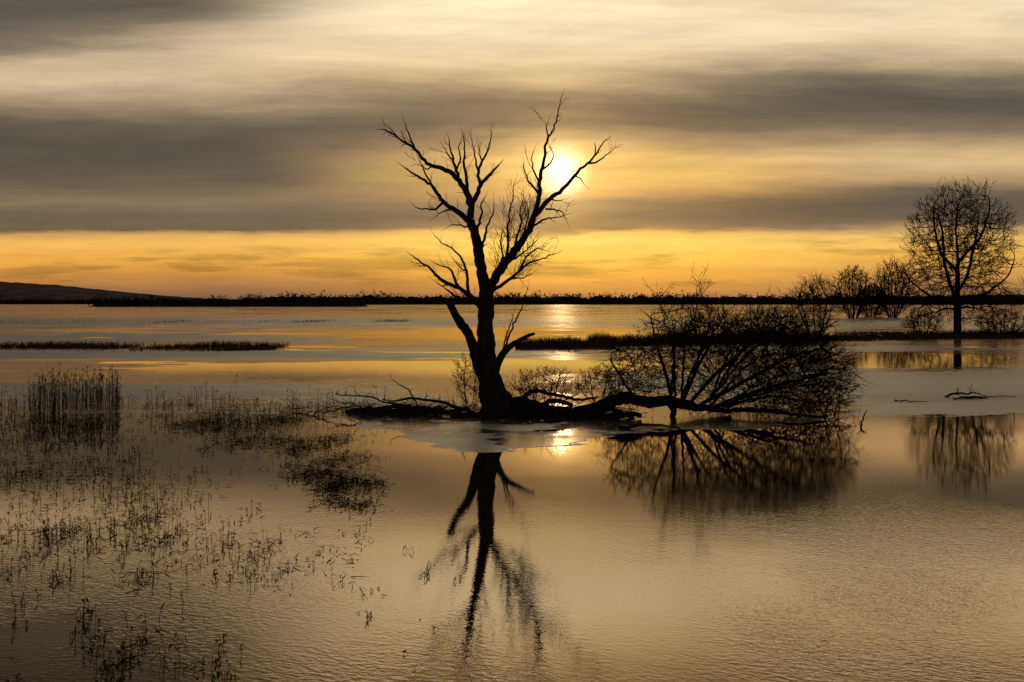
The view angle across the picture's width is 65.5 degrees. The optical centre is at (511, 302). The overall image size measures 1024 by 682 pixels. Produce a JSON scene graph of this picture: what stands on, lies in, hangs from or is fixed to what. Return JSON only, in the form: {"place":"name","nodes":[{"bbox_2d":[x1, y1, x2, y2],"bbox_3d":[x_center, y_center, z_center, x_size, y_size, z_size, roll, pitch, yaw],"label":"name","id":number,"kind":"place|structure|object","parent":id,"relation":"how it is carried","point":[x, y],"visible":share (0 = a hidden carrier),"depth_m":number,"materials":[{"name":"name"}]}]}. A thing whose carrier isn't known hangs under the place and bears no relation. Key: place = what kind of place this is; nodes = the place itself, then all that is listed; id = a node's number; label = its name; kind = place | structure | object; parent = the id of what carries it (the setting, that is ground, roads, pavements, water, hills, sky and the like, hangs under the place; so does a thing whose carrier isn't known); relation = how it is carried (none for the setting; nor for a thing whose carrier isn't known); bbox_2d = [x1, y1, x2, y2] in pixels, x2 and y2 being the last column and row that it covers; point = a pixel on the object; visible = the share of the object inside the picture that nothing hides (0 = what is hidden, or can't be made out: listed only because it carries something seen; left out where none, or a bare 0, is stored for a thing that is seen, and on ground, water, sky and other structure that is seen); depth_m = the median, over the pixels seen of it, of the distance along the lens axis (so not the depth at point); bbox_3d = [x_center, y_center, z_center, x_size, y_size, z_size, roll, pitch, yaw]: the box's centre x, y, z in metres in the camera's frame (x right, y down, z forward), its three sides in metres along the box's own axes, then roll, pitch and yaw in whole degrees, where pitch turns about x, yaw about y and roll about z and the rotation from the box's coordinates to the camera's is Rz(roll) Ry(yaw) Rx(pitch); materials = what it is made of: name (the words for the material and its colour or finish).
{"place":"outdoors","nodes":[
{"label":"outdoors","id":0,"kind":"place"},
{"bbox_2d":[0,281,234,300],"bbox_3d":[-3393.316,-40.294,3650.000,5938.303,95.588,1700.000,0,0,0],"label":"hill","id":1,"kind":"structure","parent":0,"point":[16,290],"depth_m":3160.48,"materials":[{"name":"black"}]},
{"bbox_2d":[0,304,1023,681],"bbox_3d":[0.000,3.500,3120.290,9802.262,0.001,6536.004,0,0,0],"label":"water","id":2,"kind":"structure","parent":0,"point":[884,542],"depth_m":13.06,"materials":[{"name":"brown liquid"}]},
{"bbox_2d":[0,362,473,681],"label":"reeds","id":3,"kind":"object","parent":2,"relation":"in","point":[73,395],"visible":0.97,"depth_m":16.34,"materials":[{"name":"black plant"}]},
{"bbox_2d":[450,353,479,403],"bbox_3d":[-1.427,2.667,27.517,1.474,1.930,1.456,0,0,0],"label":"bramble shrub","id":4,"kind":"object","parent":2,"relation":"on","point":[463,381],"visible":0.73,"depth_m":27.37,"materials":[{"name":"brown plant"}]},
{"bbox_2d":[0,289,1023,306],"bbox_3d":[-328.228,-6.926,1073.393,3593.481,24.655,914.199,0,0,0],"label":"distant tree line","id":5,"kind":"object","parent":2,"relation":"on","point":[293,300],"visible":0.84,"depth_m":1150.62,"materials":[{"name":"black plant"}]},
{"bbox_2d":[508,364,584,405],"bbox_3d":[1.180,2.859,26.981,2.637,1.518,2.232,0,0,0],"label":"bramble shrub","id":6,"kind":"object","parent":2,"relation":"on","point":[557,381],"visible":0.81,"depth_m":26.88,"materials":[{"name":"brown plant"}]},
{"bbox_2d":[573,361,628,402],"bbox_3d":[3.083,2.827,27.494,1.975,1.570,2.000,0,0,36],"label":"bramble shrub","id":7,"kind":"object","parent":2,"relation":"on","point":[589,383],"visible":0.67,"depth_m":27.43,"materials":[{"name":"brown plant"}]},
{"bbox_2d":[293,378,1014,428],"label":"fallen branches","id":8,"kind":"object","parent":2,"relation":"on","point":[425,408],"visible":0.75,"depth_m":24.57,"materials":[{"name":"black wood"}]},
{"bbox_2d":[677,304,743,335],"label":"willow shrub","id":9,"kind":"object","parent":2,"relation":"on","point":[710,319],"visible":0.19,"depth_m":73.71,"materials":[{"name":"black plant"}]},
{"bbox_2d":[735,307,802,333],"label":"willow shrub","id":10,"kind":"object","parent":2,"relation":"on","point":[767,320],"visible":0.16,"depth_m":75.39,"materials":[{"name":"black plant"}]},
{"bbox_2d":[829,264,876,317],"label":"willow shrub","id":11,"kind":"object","parent":2,"relation":"on","point":[848,288],"visible":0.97,"depth_m":175.07,"materials":[{"name":"black plant"}]},
{"bbox_2d":[854,282,890,316],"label":"willow shrub","id":12,"kind":"object","parent":2,"relation":"on","point":[873,312],"visible":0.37,"depth_m":191.05,"materials":[{"name":"brown plant"}]},
{"bbox_2d":[865,254,917,316],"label":"willow shrub","id":13,"kind":"object","parent":2,"relation":"on","point":[888,285],"visible":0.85,"depth_m":183.00,"materials":[{"name":"black plant"}]},
{"bbox_2d":[974,308,1023,336],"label":"willow shrub","id":14,"kind":"object","parent":2,"relation":"on","point":[995,328],"visible":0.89,"depth_m":79.64,"materials":[{"name":"brown plant"}]},
{"bbox_2d":[1014,253,1023,304],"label":"willow shrub","id":15,"kind":"object","parent":2,"relation":"on","point":[1021,288],"visible":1,"depth_m":79.93,"materials":[{"name":"black plant"}]},
{"bbox_2d":[0,319,1023,352],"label":"marsh grass","id":16,"kind":"structure","parent":0,"point":[597,340],"depth_m":62.74,"materials":[{"name":"black plant"}]},
{"bbox_2d":[899,177,1023,335],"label":"bare tree","id":17,"kind":"object","parent":16,"relation":"on","point":[955,288],"visible":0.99,"depth_m":80.14,"materials":[{"name":"black plant"}]},
{"bbox_2d":[0,0,1023,299],"label":"sky","id":18,"kind":"structure","parent":0,"point":[184,148],"materials":[{"name":"orange"}]},
{"bbox_2d":[344,332,1022,418],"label":"mud bank","id":19,"kind":"structure","parent":0,"point":[491,416],"depth_m":24.23,"materials":[{"name":"black soil"}]},
{"bbox_2d":[378,91,622,415],"bbox_3d":[-0.243,-1.343,24.454,7.981,10.246,2.371,0,0,-5],"label":"dead tree","id":20,"kind":"object","parent":19,"relation":"on","point":[494,395],"visible":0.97,"depth_m":24.33,"materials":[{"name":"black wood"}]},
{"bbox_2d":[510,263,877,421],"bbox_3d":[5.330,1.519,24.699,11.179,5.535,4.480,0,0,0],"label":"fallen tree","id":21,"kind":"object","parent":19,"relation":"on","point":[672,402],"visible":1,"depth_m":24.25,"materials":[{"name":"black wood"}]},
{"bbox_2d":[787,271,842,333],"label":"willow shrub","id":22,"kind":"object","parent":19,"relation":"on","point":[816,303],"visible":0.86,"depth_m":78.47,"materials":[{"name":"black plant"}]},
{"bbox_2d":[899,309,944,334],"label":"willow shrub","id":23,"kind":"object","parent":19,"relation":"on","point":[933,327],"visible":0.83,"depth_m":82.63,"materials":[{"name":"brown plant"}]},
{"bbox_2d":[803,294,1023,301],"bbox_3d":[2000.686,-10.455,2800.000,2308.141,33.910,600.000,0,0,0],"label":"hill","id":24,"kind":"structure","parent":0,"point":[978,295],"depth_m":2589.47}
]}

